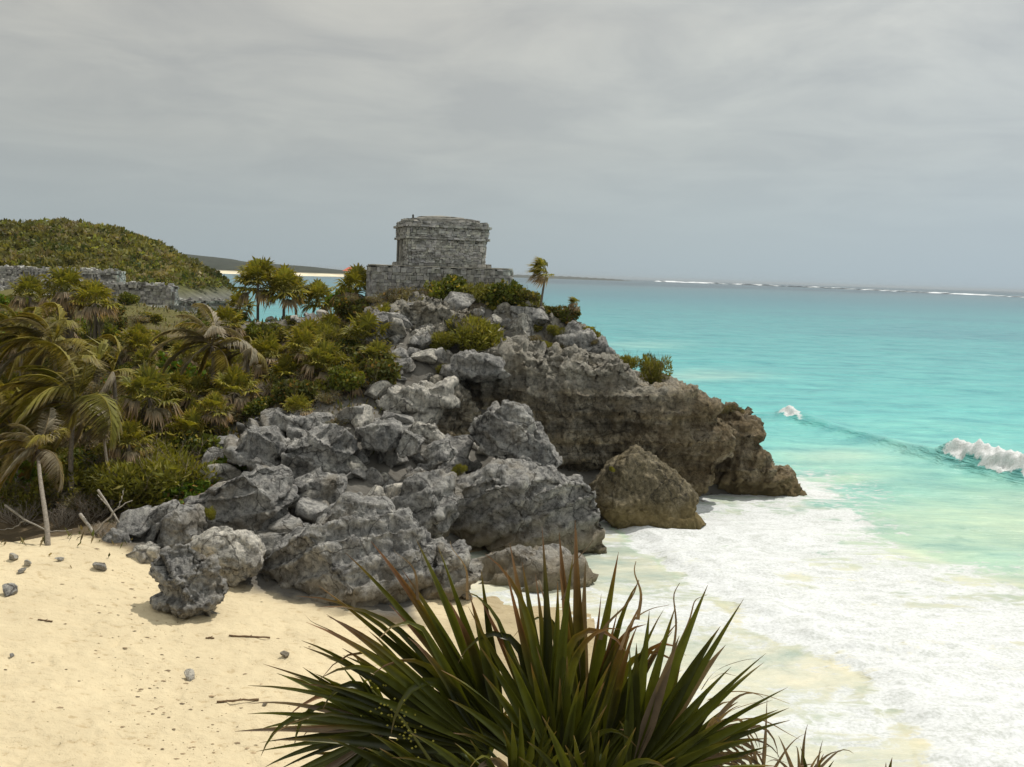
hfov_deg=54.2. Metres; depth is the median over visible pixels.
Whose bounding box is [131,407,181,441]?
fan palm
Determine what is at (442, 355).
rock
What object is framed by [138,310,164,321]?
leafy shrub
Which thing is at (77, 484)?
scrub bush
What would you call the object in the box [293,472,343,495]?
boulder
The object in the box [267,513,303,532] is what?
rock
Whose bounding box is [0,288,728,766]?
ground
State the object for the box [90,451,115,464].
scrub bush
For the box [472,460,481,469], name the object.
rock
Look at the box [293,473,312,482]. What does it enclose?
rock
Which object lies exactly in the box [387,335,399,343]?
rock
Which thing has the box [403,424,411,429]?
rock
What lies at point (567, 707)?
yucca plant
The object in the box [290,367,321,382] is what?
scrub bush
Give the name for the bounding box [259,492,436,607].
boulder
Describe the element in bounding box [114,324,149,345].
feathery shrub
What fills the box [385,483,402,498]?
rock
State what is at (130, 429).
fan palm
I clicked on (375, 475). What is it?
rock
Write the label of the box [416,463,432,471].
rock
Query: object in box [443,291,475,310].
rock
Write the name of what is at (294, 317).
rock
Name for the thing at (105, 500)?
driftwood
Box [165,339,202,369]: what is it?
fan palm
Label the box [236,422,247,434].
rock
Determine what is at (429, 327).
boulder
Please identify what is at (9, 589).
stone
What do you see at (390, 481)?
rock
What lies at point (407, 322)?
rock
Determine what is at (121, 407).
fan palm
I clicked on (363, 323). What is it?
leafy shrub
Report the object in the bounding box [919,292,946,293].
breaking wave
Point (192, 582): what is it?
boulder
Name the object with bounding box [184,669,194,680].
stone
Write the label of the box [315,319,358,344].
feathery shrub
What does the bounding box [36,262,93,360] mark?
fan palm
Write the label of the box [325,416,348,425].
scrub bush
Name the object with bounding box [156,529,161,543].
rock
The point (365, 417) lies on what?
rock
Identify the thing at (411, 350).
rock
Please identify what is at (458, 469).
feathery shrub
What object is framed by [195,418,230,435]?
leafy shrub
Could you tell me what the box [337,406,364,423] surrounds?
rock
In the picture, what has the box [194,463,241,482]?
rock
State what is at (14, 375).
feathery shrub
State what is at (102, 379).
broadleaf shrub
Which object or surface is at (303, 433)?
rock
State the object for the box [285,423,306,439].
rock
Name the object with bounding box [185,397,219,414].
feathery shrub
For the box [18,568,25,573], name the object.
stone
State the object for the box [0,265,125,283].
stone wall
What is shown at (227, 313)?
fan palm
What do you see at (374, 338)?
rock
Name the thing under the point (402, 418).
rock
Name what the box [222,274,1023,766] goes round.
water
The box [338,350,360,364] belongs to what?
leafy shrub
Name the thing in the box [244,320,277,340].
leafy shrub
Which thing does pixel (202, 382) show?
fan palm
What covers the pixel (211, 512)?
feathery shrub
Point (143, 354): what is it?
shrub
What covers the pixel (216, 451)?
rock
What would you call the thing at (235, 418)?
scrub bush
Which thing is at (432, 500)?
boulder
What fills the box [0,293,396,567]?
ground cover
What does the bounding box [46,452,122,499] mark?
feathery shrub
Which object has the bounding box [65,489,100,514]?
scrub bush
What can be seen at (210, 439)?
leafy shrub
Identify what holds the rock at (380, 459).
on the ground at (54, 712)
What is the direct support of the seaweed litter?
on the ground at (54, 712)
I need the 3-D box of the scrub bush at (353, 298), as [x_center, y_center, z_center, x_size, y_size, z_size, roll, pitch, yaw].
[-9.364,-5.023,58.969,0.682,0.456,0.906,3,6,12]
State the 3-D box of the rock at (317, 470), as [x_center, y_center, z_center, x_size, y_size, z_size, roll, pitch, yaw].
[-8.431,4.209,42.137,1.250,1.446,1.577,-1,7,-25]
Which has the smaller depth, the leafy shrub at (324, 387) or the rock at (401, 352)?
the leafy shrub at (324, 387)
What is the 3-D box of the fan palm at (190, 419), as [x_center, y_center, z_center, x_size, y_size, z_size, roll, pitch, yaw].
[-14.956,2.281,47.136,2.790,2.516,3.088,2,6,0]
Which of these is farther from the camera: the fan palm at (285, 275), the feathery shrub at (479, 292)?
the fan palm at (285, 275)
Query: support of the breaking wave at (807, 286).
on the water
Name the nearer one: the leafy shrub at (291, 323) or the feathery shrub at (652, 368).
the feathery shrub at (652, 368)
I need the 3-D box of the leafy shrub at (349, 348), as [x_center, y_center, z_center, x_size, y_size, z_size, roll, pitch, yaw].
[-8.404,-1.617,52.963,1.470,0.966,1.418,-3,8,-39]
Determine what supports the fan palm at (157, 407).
on the ground at (54, 712)
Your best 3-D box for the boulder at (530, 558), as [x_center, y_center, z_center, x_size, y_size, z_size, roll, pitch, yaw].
[0.790,7.739,39.567,5.300,2.776,3.460,2,6,0]
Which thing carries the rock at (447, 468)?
on the ground at (54, 712)
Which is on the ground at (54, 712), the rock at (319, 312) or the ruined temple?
the rock at (319, 312)
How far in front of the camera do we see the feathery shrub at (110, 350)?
59.06 m
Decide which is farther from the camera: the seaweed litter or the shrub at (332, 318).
the shrub at (332, 318)
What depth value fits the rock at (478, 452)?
48.89 m
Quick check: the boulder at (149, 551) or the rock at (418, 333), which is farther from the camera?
the rock at (418, 333)
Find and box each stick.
[217,698,258,702]
[229,635,269,638]
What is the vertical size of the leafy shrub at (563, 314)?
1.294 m
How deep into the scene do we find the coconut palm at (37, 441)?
38.30 m
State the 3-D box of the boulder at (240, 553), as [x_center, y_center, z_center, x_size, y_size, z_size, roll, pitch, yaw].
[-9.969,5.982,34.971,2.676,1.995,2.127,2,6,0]
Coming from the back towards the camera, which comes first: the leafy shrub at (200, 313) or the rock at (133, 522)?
the leafy shrub at (200, 313)
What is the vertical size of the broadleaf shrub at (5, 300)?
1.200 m
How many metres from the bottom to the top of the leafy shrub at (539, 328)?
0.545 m
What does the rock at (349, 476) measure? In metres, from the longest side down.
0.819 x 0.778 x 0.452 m
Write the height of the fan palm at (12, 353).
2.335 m
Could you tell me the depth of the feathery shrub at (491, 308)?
57.48 m
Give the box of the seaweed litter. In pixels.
[4,548,310,765]
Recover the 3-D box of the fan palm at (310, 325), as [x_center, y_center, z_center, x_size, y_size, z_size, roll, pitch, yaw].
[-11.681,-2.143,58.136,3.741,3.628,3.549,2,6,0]
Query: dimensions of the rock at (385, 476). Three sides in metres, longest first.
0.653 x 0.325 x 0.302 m
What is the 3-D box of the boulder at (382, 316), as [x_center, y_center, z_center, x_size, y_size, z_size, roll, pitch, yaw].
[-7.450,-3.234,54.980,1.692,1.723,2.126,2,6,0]
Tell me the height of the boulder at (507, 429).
3.269 m
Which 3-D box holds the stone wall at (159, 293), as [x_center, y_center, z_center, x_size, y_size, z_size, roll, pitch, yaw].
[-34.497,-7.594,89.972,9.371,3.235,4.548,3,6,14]
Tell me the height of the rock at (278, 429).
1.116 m
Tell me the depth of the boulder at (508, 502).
42.55 m
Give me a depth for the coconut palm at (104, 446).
41.16 m
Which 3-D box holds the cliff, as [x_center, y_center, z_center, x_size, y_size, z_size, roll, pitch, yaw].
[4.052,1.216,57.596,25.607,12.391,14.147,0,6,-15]
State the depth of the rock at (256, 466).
42.46 m
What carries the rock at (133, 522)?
on the ground at (54, 712)
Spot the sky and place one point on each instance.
(859, 143)
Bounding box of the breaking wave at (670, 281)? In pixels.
[655,281,686,282]
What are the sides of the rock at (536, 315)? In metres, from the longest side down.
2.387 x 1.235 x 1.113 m
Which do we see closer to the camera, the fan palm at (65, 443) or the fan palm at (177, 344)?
the fan palm at (65, 443)
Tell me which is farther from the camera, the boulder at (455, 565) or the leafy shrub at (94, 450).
the leafy shrub at (94, 450)
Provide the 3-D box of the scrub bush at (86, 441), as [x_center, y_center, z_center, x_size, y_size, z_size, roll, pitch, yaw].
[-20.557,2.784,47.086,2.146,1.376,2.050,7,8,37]
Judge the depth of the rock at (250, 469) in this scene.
43.31 m
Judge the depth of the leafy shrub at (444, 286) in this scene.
58.58 m
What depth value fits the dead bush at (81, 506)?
41.01 m
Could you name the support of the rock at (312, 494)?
on the ground at (54, 712)
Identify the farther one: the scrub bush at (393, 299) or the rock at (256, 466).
the scrub bush at (393, 299)
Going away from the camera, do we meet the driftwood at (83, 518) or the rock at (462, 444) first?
the driftwood at (83, 518)
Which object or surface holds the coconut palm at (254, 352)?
on the ground at (54, 712)
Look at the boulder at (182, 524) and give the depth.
36.36 m
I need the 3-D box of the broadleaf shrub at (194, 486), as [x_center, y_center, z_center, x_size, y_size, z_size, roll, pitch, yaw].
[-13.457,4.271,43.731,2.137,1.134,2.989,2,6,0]
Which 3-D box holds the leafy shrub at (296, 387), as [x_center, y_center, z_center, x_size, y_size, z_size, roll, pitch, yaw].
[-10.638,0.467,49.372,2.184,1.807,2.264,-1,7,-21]
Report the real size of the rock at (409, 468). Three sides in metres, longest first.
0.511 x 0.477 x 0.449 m
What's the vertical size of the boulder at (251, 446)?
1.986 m
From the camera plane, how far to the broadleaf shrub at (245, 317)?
75.88 m
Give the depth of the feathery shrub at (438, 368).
52.51 m
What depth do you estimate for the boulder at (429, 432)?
45.69 m
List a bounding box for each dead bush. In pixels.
[0,498,49,525]
[37,503,93,528]
[58,495,116,522]
[91,519,125,535]
[232,378,263,397]
[256,381,271,396]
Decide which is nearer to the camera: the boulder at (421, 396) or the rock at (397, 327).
the boulder at (421, 396)
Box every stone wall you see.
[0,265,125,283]
[0,277,153,297]
[100,281,178,307]
[168,297,231,310]
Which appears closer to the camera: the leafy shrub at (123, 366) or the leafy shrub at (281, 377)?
the leafy shrub at (281, 377)
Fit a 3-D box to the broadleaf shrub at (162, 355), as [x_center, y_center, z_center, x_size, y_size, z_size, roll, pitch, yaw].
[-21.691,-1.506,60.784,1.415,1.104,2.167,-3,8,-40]
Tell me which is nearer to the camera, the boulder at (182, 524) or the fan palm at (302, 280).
the boulder at (182, 524)
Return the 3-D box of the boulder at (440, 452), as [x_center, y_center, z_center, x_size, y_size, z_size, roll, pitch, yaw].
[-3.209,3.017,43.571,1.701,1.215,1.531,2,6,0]
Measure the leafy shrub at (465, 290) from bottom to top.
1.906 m
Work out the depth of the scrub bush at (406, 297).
58.88 m
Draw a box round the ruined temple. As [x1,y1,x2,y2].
[366,216,513,306]
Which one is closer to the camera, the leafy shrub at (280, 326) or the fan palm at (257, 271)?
the leafy shrub at (280, 326)
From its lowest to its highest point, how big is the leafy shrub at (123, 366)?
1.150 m
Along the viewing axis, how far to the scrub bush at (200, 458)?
45.37 m
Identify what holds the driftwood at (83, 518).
on the ground at (54, 712)
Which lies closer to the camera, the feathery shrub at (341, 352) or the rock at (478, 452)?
the rock at (478, 452)
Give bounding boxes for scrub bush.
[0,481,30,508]
[26,480,83,508]
[56,489,91,514]
[62,430,96,452]
[64,473,80,489]
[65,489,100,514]
[72,378,94,395]
[82,494,138,513]
[86,380,118,394]
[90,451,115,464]
[103,348,133,370]
[126,313,150,323]
[187,449,203,463]
[221,406,247,423]
[232,362,245,372]
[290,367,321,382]
[313,389,342,404]
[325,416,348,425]
[347,295,359,301]
[365,295,383,302]
[373,283,420,303]
[388,294,400,302]
[389,285,433,303]
[527,334,542,340]
[720,401,737,413]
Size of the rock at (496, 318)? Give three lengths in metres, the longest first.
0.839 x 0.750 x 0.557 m
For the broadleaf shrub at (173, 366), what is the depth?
56.93 m
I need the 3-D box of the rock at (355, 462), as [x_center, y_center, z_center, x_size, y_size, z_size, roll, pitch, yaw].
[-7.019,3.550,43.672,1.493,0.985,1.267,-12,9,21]
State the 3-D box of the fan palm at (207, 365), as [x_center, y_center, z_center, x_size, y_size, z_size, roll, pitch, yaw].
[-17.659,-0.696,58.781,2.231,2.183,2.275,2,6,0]
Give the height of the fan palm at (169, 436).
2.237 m
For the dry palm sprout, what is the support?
on the ground at (54, 712)
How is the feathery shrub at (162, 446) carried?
on the ground at (54, 712)
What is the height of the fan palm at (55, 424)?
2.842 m
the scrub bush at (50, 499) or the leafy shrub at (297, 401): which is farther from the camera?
the leafy shrub at (297, 401)
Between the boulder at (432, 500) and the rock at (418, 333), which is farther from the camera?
the rock at (418, 333)
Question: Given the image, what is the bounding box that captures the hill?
[0,229,238,312]
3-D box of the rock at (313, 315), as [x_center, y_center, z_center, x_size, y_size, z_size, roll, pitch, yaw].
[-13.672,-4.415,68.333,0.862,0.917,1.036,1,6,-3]
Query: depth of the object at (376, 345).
51.42 m
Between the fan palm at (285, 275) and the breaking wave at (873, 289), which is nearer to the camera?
the fan palm at (285, 275)
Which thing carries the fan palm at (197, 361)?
on the ground at (54, 712)
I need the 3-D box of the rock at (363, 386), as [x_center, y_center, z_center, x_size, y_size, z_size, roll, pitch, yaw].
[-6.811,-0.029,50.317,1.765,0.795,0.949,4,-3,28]
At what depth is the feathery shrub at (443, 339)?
53.62 m
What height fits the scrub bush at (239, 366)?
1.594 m
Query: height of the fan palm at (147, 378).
4.997 m
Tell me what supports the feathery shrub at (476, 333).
on the cliff
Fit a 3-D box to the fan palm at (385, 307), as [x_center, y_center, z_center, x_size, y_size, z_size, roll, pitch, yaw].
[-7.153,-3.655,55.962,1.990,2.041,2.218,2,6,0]
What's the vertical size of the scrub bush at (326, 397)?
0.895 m
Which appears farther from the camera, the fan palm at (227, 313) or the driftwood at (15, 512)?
the fan palm at (227, 313)
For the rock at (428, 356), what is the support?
on the ground at (54, 712)
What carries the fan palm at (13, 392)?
on the ground at (54, 712)
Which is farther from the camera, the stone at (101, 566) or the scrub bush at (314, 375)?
the scrub bush at (314, 375)
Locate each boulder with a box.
[101,527,131,542]
[126,541,159,562]
[144,499,179,542]
[149,543,229,618]
[160,503,207,548]
[183,464,298,533]
[189,526,266,586]
[223,425,290,468]
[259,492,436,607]
[269,411,336,431]
[278,423,357,478]
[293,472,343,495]
[354,418,403,452]
[369,309,389,333]
[375,376,464,415]
[390,469,463,537]
[396,429,424,457]
[408,421,445,444]
[411,323,436,336]
[419,438,457,467]
[420,537,483,600]
[439,349,510,382]
[450,458,606,554]
[468,399,562,467]
[477,543,598,592]
[508,313,535,340]
[553,320,615,353]
[588,444,705,529]
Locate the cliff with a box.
[363,291,806,496]
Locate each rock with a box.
[116,505,151,540]
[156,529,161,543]
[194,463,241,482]
[201,446,223,464]
[213,436,224,447]
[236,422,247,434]
[247,418,261,427]
[247,461,273,471]
[252,464,268,470]
[257,530,288,559]
[258,425,284,436]
[260,407,286,425]
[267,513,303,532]
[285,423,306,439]
[288,489,326,508]
[290,315,298,320]
[291,489,328,514]
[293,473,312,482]
[295,496,329,523]
[301,430,308,436]
[305,312,317,320]
[307,465,323,478]
[316,309,327,316]
[327,473,347,503]
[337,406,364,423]
[345,471,353,479]
[348,455,367,472]
[350,468,366,479]
[351,404,373,428]
[356,451,369,464]
[358,448,372,456]
[360,378,380,388]
[364,380,392,398]
[366,334,387,343]
[366,467,383,485]
[367,485,384,496]
[377,449,408,467]
[377,452,383,462]
[378,331,388,337]
[378,394,396,410]
[380,410,413,424]
[381,472,390,481]
[383,312,413,328]
[383,479,394,485]
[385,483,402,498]
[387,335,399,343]
[388,317,406,336]
[391,347,409,357]
[394,357,415,372]
[397,375,406,381]
[400,467,425,481]
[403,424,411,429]
[405,465,413,472]
[407,347,420,356]
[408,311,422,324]
[408,329,425,343]
[408,336,420,347]
[409,452,426,464]
[411,348,437,363]
[412,407,444,424]
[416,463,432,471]
[417,331,432,348]
[424,373,433,380]
[428,347,450,370]
[437,465,457,475]
[441,528,450,537]
[442,455,476,471]
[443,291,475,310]
[450,435,473,458]
[472,308,484,316]
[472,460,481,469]
[476,446,484,454]
[491,314,502,324]
[501,318,512,328]
[510,306,549,325]
[512,318,517,331]
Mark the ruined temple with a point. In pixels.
(429, 248)
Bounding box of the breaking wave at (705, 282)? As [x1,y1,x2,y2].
[687,282,723,283]
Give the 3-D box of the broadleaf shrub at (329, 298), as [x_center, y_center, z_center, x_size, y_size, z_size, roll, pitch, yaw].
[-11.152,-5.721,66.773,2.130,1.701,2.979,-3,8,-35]
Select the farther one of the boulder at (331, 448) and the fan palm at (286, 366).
the fan palm at (286, 366)
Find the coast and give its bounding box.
[186,254,344,276]
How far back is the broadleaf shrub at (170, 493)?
42.21 m
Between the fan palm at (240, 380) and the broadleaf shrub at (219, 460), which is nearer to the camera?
the broadleaf shrub at (219, 460)
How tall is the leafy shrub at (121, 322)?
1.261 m
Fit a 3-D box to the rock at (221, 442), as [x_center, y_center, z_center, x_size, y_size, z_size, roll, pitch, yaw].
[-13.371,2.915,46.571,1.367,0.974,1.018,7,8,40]
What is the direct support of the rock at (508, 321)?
on the ground at (54, 712)
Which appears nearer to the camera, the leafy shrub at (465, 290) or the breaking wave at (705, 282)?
the leafy shrub at (465, 290)
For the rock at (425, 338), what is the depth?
53.52 m
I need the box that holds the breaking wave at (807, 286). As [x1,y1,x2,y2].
[786,286,828,287]
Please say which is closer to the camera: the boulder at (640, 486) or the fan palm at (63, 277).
the boulder at (640, 486)
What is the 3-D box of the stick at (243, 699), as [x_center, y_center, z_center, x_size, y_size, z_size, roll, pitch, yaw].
[-7.107,8.213,25.932,1.056,0.081,0.107,0,6,-15]
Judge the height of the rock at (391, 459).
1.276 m
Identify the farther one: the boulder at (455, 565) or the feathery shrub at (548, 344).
the feathery shrub at (548, 344)
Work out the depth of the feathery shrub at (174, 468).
41.83 m
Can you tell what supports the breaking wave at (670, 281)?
on the water
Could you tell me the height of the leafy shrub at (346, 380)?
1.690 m
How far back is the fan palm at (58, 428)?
46.58 m
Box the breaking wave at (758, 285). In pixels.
[734,284,785,286]
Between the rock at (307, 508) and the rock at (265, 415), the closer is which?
the rock at (307, 508)
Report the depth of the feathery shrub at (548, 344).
55.18 m
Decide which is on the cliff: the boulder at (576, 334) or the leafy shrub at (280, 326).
the boulder at (576, 334)
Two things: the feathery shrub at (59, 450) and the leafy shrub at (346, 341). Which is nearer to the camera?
the feathery shrub at (59, 450)
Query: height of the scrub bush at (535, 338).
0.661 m
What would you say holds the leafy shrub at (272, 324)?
on the ground at (54, 712)
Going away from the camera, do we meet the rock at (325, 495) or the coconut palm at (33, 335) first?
the rock at (325, 495)
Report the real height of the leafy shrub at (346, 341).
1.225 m
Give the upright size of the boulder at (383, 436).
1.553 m
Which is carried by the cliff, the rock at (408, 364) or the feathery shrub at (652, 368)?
the feathery shrub at (652, 368)
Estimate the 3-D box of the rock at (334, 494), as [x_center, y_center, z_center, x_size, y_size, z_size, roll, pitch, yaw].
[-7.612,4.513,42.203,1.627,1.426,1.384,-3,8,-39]
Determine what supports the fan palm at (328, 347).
on the ground at (54, 712)
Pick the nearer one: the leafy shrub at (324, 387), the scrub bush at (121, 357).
the leafy shrub at (324, 387)
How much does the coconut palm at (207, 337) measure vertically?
6.004 m
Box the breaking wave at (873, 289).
[853,289,892,290]
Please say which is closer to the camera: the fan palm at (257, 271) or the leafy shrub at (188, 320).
the leafy shrub at (188, 320)
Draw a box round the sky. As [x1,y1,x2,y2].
[0,0,1023,291]
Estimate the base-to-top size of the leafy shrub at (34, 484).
1.906 m
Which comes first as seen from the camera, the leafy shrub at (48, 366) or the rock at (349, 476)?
the rock at (349, 476)
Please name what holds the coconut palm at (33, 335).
on the ground at (54, 712)
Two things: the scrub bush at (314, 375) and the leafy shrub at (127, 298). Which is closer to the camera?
the scrub bush at (314, 375)
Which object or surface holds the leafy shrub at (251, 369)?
on the ground at (54, 712)
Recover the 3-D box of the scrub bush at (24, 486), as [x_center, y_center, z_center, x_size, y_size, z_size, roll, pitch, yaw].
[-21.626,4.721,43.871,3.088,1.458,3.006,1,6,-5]
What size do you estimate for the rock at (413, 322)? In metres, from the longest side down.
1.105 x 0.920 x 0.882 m
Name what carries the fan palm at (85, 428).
on the ground at (54, 712)
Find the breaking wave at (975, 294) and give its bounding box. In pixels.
[943,293,1006,296]
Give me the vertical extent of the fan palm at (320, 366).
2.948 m
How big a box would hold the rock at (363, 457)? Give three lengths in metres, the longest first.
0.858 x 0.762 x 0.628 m
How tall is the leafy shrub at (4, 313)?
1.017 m
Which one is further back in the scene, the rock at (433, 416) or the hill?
the hill
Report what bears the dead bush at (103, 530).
on the ground at (54, 712)
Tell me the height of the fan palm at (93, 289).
6.446 m
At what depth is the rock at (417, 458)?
45.84 m
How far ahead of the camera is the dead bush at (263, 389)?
51.93 m
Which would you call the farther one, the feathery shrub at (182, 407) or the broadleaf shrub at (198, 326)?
the broadleaf shrub at (198, 326)
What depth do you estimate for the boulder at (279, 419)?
46.33 m
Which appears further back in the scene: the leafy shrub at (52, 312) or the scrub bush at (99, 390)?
the leafy shrub at (52, 312)
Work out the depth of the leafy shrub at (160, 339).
63.58 m
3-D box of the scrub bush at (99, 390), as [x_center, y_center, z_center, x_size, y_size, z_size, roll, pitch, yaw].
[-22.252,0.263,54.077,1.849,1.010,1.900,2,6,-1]
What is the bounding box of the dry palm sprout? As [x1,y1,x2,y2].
[733,704,850,766]
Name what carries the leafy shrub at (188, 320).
on the ground at (54, 712)
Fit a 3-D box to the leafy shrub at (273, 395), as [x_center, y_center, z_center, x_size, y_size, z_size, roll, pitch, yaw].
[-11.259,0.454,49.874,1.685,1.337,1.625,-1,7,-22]
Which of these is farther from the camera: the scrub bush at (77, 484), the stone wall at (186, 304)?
the stone wall at (186, 304)
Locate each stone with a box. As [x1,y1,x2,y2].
[2,583,17,596]
[9,553,18,559]
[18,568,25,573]
[24,559,31,565]
[92,562,106,570]
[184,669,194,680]
[280,651,288,657]
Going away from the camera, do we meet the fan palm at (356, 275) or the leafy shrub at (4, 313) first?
the fan palm at (356, 275)
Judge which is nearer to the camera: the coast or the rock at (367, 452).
the rock at (367, 452)
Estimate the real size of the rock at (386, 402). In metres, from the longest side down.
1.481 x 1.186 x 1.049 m
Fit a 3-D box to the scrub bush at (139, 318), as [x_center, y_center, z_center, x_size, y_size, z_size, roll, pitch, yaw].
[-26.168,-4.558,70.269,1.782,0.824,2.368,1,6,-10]
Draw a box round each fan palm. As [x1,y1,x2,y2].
[3,380,34,408]
[5,271,54,346]
[5,337,32,358]
[33,403,66,432]
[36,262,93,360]
[38,414,69,446]
[47,409,94,450]
[48,311,85,345]
[64,406,101,449]
[67,278,123,385]
[99,419,154,465]
[113,360,185,434]
[117,401,128,418]
[118,321,157,354]
[119,410,142,421]
[123,331,158,365]
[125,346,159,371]
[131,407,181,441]
[133,395,176,430]
[135,428,170,442]
[157,425,190,450]
[158,385,188,413]
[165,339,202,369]
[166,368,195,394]
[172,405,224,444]
[177,373,217,407]
[187,344,221,369]
[196,358,225,374]
[196,390,235,435]
[204,305,246,339]
[205,363,261,420]
[222,290,255,317]
[227,256,283,320]
[243,330,288,379]
[259,262,310,319]
[260,351,307,397]
[278,273,307,314]
[278,316,319,353]
[278,327,322,368]
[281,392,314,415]
[296,278,334,315]
[297,350,348,384]
[299,335,351,384]
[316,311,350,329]
[328,263,366,315]
[334,362,367,397]
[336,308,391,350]
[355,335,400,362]
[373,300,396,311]
[525,257,554,305]
[567,296,579,319]
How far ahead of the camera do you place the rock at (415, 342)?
53.58 m
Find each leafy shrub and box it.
[0,309,10,316]
[10,349,48,366]
[16,474,66,511]
[39,308,57,317]
[42,358,63,372]
[57,445,100,481]
[78,318,124,345]
[89,441,107,459]
[97,302,126,316]
[105,316,128,330]
[114,361,140,373]
[117,291,139,304]
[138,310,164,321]
[149,327,171,348]
[166,429,222,457]
[181,315,212,328]
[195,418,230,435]
[196,304,215,317]
[206,366,226,375]
[239,375,266,395]
[240,395,276,416]
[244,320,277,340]
[246,364,271,380]
[268,322,280,327]
[270,370,304,389]
[270,384,284,402]
[271,325,293,332]
[274,325,289,342]
[274,377,320,408]
[286,319,295,324]
[301,376,339,394]
[325,363,365,391]
[332,294,372,323]
[334,336,363,350]
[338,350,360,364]
[342,344,358,355]
[354,348,393,372]
[358,358,402,384]
[423,274,466,300]
[458,281,475,301]
[481,278,526,307]
[501,285,540,305]
[533,324,542,331]
[544,305,581,324]
[583,326,601,337]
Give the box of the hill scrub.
[0,216,238,291]
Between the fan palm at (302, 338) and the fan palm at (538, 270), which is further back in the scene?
the fan palm at (538, 270)
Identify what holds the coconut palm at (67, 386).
on the ground at (54, 712)
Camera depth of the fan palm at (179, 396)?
51.89 m
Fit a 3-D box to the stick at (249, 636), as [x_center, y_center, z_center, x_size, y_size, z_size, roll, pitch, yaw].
[-7.912,7.625,30.145,1.210,0.178,0.106,1,6,-12]
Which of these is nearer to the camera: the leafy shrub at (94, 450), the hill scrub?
the leafy shrub at (94, 450)
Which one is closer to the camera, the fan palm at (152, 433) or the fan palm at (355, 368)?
the fan palm at (152, 433)
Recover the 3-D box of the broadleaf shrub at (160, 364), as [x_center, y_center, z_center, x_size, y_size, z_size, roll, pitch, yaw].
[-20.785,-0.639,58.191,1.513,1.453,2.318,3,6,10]
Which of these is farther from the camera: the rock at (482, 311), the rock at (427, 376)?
the rock at (482, 311)
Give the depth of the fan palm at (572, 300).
57.12 m
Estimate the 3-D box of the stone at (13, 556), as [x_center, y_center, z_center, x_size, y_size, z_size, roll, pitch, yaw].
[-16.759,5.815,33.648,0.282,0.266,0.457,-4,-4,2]
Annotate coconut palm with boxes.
[0,302,98,416]
[0,303,76,379]
[0,336,122,509]
[0,380,61,482]
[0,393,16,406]
[0,407,70,545]
[58,334,145,404]
[75,409,113,518]
[149,303,257,394]
[208,328,268,396]
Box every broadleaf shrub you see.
[0,294,14,307]
[7,460,65,482]
[74,318,87,327]
[98,376,118,388]
[138,360,164,372]
[149,479,209,501]
[156,350,168,361]
[158,359,208,386]
[187,320,211,333]
[187,478,215,491]
[207,455,246,470]
[216,309,247,320]
[325,288,359,307]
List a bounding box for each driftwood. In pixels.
[0,504,71,531]
[79,490,132,535]
[97,489,118,522]
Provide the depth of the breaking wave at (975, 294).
2295.80 m
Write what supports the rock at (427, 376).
on the ground at (54, 712)
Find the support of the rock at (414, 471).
on the ground at (54, 712)
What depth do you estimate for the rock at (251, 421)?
46.66 m
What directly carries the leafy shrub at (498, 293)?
on the ground at (54, 712)
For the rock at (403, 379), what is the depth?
51.22 m
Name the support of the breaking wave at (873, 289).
on the water
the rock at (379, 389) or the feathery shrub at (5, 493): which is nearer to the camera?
the feathery shrub at (5, 493)
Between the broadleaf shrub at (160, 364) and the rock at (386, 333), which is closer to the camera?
the rock at (386, 333)
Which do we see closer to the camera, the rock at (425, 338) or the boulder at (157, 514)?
the boulder at (157, 514)
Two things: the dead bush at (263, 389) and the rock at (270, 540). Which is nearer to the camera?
the rock at (270, 540)
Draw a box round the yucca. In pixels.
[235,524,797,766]
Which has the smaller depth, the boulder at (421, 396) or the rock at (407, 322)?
the boulder at (421, 396)
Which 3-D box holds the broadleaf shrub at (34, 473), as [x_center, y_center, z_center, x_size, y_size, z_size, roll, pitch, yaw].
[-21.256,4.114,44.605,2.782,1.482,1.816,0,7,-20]
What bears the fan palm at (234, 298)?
on the ground at (54, 712)
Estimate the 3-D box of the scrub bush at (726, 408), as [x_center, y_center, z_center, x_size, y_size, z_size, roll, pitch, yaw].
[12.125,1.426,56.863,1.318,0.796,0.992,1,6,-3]
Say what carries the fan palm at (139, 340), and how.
on the ground at (54, 712)
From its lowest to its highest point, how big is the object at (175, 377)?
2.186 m
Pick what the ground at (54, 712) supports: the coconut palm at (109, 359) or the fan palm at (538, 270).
the coconut palm at (109, 359)
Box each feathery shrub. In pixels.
[0,370,24,383]
[0,472,23,485]
[0,476,48,517]
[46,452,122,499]
[47,446,68,456]
[80,337,122,359]
[80,449,183,512]
[109,419,206,462]
[112,392,157,406]
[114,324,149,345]
[114,433,223,496]
[164,340,179,350]
[173,400,188,414]
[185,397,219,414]
[204,505,218,520]
[214,342,243,365]
[311,350,349,363]
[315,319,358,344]
[413,327,458,350]
[435,363,448,376]
[445,300,515,352]
[450,460,467,475]
[462,280,493,302]
[486,305,496,309]
[520,295,556,313]
[537,336,554,347]
[545,323,564,335]
[619,349,641,369]
[638,351,673,383]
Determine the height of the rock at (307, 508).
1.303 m
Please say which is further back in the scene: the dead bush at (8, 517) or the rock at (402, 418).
the rock at (402, 418)
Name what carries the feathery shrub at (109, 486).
on the ground at (54, 712)
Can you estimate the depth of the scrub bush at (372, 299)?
58.69 m
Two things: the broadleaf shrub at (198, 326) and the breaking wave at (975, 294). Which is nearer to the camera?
the broadleaf shrub at (198, 326)
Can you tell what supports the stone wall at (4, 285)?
on the ground at (54, 712)
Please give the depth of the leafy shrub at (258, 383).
54.29 m
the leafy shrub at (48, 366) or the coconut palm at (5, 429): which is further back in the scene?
the leafy shrub at (48, 366)
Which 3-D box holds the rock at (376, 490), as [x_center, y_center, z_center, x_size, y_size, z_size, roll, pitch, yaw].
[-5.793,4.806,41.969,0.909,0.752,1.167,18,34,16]

